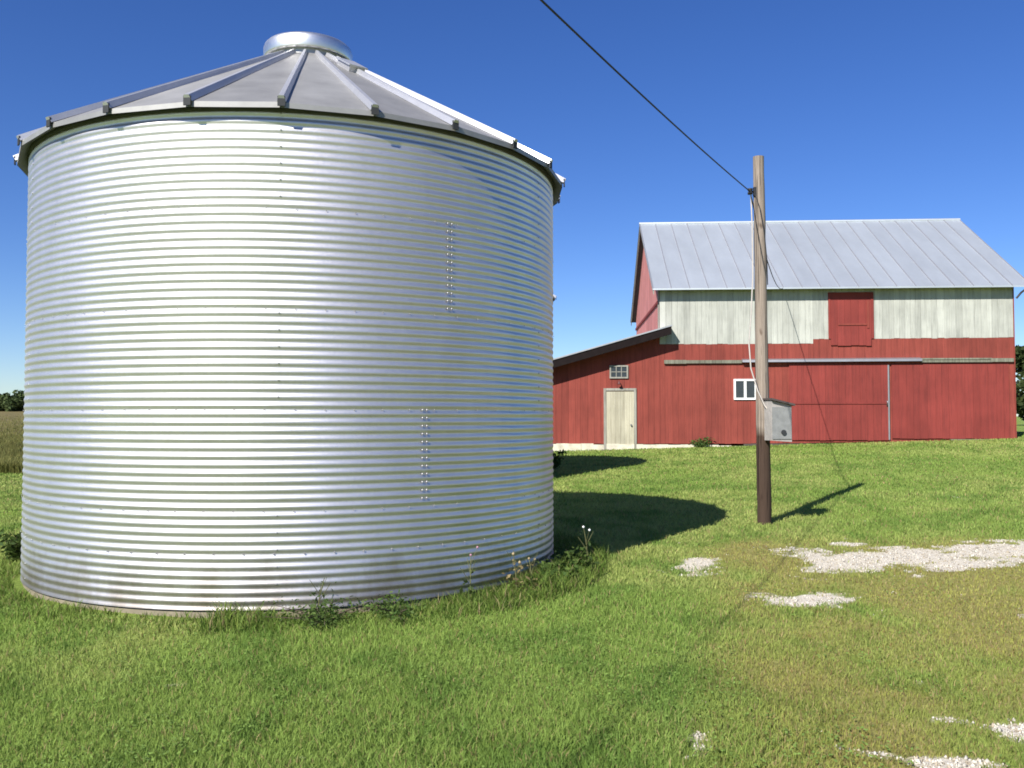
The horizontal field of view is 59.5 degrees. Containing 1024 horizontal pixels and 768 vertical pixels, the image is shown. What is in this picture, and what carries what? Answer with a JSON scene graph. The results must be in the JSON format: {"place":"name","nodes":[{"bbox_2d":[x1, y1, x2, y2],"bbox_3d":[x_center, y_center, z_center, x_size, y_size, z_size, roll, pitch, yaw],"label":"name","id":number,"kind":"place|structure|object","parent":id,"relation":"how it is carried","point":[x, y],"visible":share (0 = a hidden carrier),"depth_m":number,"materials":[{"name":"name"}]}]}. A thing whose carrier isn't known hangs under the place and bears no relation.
{"place":"outdoors","nodes":[
{"label":"outdoors","id":0,"kind":"place"},
{"bbox_2d":[0,411,23,473],"bbox_3d":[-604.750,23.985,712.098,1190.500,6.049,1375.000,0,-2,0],"label":"field","id":1,"kind":"structure","parent":0,"point":[5,414],"depth_m":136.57,"materials":[{"name":"beige plant"}]},
{"bbox_2d":[0,389,24,411],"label":"tree","id":2,"kind":"object","parent":1,"relation":"on","point":[13,403],"visible":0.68,"depth_m":202.53,"materials":[{"name":"green plant"}]},
{"bbox_2d":[0,526,613,634],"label":"rough grass","id":3,"kind":"structure","parent":0,"point":[224,617],"depth_m":7.45,"materials":[{"name":"green plant"}]},
{"bbox_2d":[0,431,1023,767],"bbox_3d":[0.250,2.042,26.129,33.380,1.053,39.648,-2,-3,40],"label":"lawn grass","id":4,"kind":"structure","parent":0,"point":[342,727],"depth_m":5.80,"materials":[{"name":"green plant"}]},
{"bbox_2d":[0,416,1023,767],"bbox_3d":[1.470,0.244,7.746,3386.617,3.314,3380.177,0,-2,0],"label":"ground","id":5,"kind":"structure","parent":0,"point":[760,564],"depth_m":6.59,"materials":[{"name":"green plant"}]},
{"bbox_2d":[0,528,21,561],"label":"weed","id":6,"kind":"object","parent":5,"relation":"on","point":[13,548],"visible":0.75,"depth_m":9.64,"materials":[{"name":"green plant"}]},
{"bbox_2d":[13,31,565,617],"bbox_3d":[-2.276,-0.749,9.913,5.716,6.104,5.716,0,-2,0],"label":"grain bin","id":7,"kind":"object","parent":5,"relation":"on","point":[289,321],"visible":0.99,"depth_m":7.40,"materials":[{"name":"metal"}]},
{"bbox_2d":[258,590,384,631],"bbox_3d":[-1.471,1.732,6.971,0.797,0.315,0.980,-1,-2,28],"label":"weed","id":8,"kind":"object","parent":5,"relation":"on","point":[318,615],"visible":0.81,"depth_m":6.86,"materials":[{"name":"green plant"}]},
{"bbox_2d":[309,577,336,612],"bbox_3d":[-1.490,1.682,6.984,0.190,0.375,0.201,-1,-3,35],"label":"tall weed","id":9,"kind":"object","parent":5,"relation":"on","point":[319,595],"visible":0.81,"depth_m":6.99,"materials":[{"name":"green plant"}]},
{"bbox_2d":[351,589,425,629],"bbox_3d":[-0.966,1.745,7.097,0.601,0.308,0.933,1,-2,-27],"label":"weed","id":10,"kind":"object","parent":5,"relation":"on","point":[394,609],"visible":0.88,"depth_m":7.06,"materials":[{"name":"green plant"}]},
{"bbox_2d":[460,546,478,597],"bbox_3d":[-0.365,1.650,7.625,0.158,0.510,0.217,0,-2,0],"label":"tall weed","id":11,"kind":"object","parent":5,"relation":"on","point":[466,581],"visible":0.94,"depth_m":7.62,"materials":[{"name":"green plant"}]},
{"bbox_2d":[502,550,529,591],"bbox_3d":[0.028,1.700,7.999,0.243,0.432,0.192,1,-2,-17],"label":"tall weed","id":12,"kind":"object","parent":5,"relation":"on","point":[515,569],"visible":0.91,"depth_m":7.99,"materials":[{"name":"green plant"}]},
{"bbox_2d":[526,553,541,589],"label":"tall weed","id":13,"kind":"object","parent":5,"relation":"on","point":[532,571],"visible":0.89,"depth_m":8.19,"materials":[{"name":"green plant"}]},
{"bbox_2d":[529,550,586,580],"bbox_3d":[0.395,1.784,8.633,0.516,0.316,0.603,1,-2,-16],"label":"weed","id":14,"kind":"object","parent":5,"relation":"on","point":[556,565],"visible":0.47,"depth_m":8.56,"materials":[{"name":"green plant"}]},
{"bbox_2d":[553,449,566,468],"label":"weed","id":15,"kind":"object","parent":5,"relation":"on","point":[557,461],"visible":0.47,"depth_m":21.95,"materials":[{"name":"green plant"}]},
{"bbox_2d":[550,545,600,569],"bbox_3d":[0.627,1.788,9.006,0.436,0.310,0.712,1,-2,-22],"label":"weed","id":16,"kind":"object","parent":5,"relation":"on","point":[567,556],"visible":0.64,"depth_m":8.94,"materials":[{"name":"green plant"}]},
{"bbox_2d":[577,526,593,567],"bbox_3d":[0.736,1.680,8.990,0.240,0.517,0.185,0,-2,0],"label":"tall weed","id":17,"kind":"object","parent":5,"relation":"on","point":[589,544],"visible":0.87,"depth_m":8.99,"materials":[{"name":"green plant"}]},
{"bbox_2d":[688,437,714,447],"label":"weed","id":18,"kind":"object","parent":5,"relation":"on","point":[702,443],"visible":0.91,"depth_m":29.54,"materials":[{"name":"green plant"}]},
{"bbox_2d":[748,155,771,524],"bbox_3d":[3.442,-0.425,12.395,0.299,5.510,0.204,2,-3,-38],"label":"utility pole","id":19,"kind":"object","parent":5,"relation":"on","point":[764,498],"visible":0.88,"depth_m":12.37,"materials":[{"name":"brown wood"}]},
{"bbox_2d":[540,0,749,191],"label":"overhead wire","id":20,"kind":"object","parent":19,"relation":"attached to","point":[594,50],"visible":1,"depth_m":7.36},
{"bbox_2d":[748,194,766,408],"bbox_3d":[3.380,-1.135,12.286,0.255,3.036,0.136,-2,-3,36],"label":"drop cable","id":21,"kind":"object","parent":19,"relation":"hanging from","point":[751,304],"visible":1,"depth_m":12.32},
{"bbox_2d":[752,199,782,288],"bbox_3d":[6.107,-2.886,20.974,0.020,1.151,17.903,-1,-2,18],"label":"service wire","id":22,"kind":"object","parent":19,"relation":"attached to","point":[767,259],"visible":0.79,"depth_m":19.25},
{"bbox_2d":[762,398,794,441],"bbox_3d":[3.622,0.489,12.181,0.335,0.592,0.320,0,-2,-9],"label":"meter box","id":23,"kind":"object","parent":19,"relation":"attached to","point":[777,420],"visible":1,"depth_m":12.07,"materials":[{"name":"paint"}]},
{"bbox_2d":[553,218,1023,450],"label":"barn","id":24,"kind":"structure","parent":5,"relation":"on","point":[888,330],"depth_m":29.85,"materials":[{"name":"red paint"}]},
{"bbox_2d":[609,365,627,377],"bbox_3d":[3.586,-0.407,30.068,0.620,0.440,0.053,0,-2,3],"label":"window","id":25,"kind":"structure","parent":24,"relation":"in","point":[616,371],"depth_m":30.06,"materials":[{"name":"grey wood"}]},
{"bbox_2d":[606,392,633,443],"bbox_3d":[3.627,1.216,29.984,0.930,1.931,0.094,0,-2,3],"label":"door","id":26,"kind":"structure","parent":24,"relation":"in","point":[619,405],"depth_m":30.01,"materials":[{"name":"beige paint"}]},
{"bbox_2d":[733,379,755,399],"bbox_3d":[7.748,0.178,29.794,0.750,0.690,0.053,0,-2,3],"label":"window","id":27,"kind":"structure","parent":24,"relation":"in","point":[744,389],"depth_m":29.79,"materials":[{"name":"white paint"}]},
{"bbox_2d":[789,363,889,440],"bbox_3d":[10.810,0.595,29.549,3.230,2.540,0.105,0,-2,3],"label":"sliding door","id":28,"kind":"structure","parent":24,"relation":"in","point":[831,401],"depth_m":29.57,"materials":[{"name":"red paint"}]},
{"bbox_2d":[830,300,871,345],"bbox_3d":[11.217,-2.022,29.639,1.310,1.522,0.050,0,-2,3],"label":"hay door","id":29,"kind":"structure","parent":24,"relation":"in","point":[850,319],"depth_m":29.64,"materials":[{"name":"red paint"}]},
{"bbox_2d":[891,364,1009,438],"bbox_3d":[14.364,0.574,29.371,3.740,2.451,0.028,0,-2,3],"label":"sliding door","id":30,"kind":"structure","parent":24,"relation":"in","point":[930,401],"depth_m":29.36,"materials":[{"name":"red paint"}]},
{"bbox_2d":[658,538,1023,767],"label":"gravel stones","id":31,"kind":"object","parent":5,"relation":"on","point":[956,761],"visible":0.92,"depth_m":9.41,"materials":[{"name":"gravel"}]},
{"bbox_2d":[1015,344,1023,420],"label":"tree","id":32,"kind":"object","parent":5,"relation":"on","point":[1019,359],"visible":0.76,"depth_m":61.00,"materials":[{"name":"green plant"}]},
{"bbox_2d":[0,0,1023,415],"label":"sky","id":33,"kind":"structure","parent":0,"point":[853,109],"materials":[{"name":"blue"}]}
]}

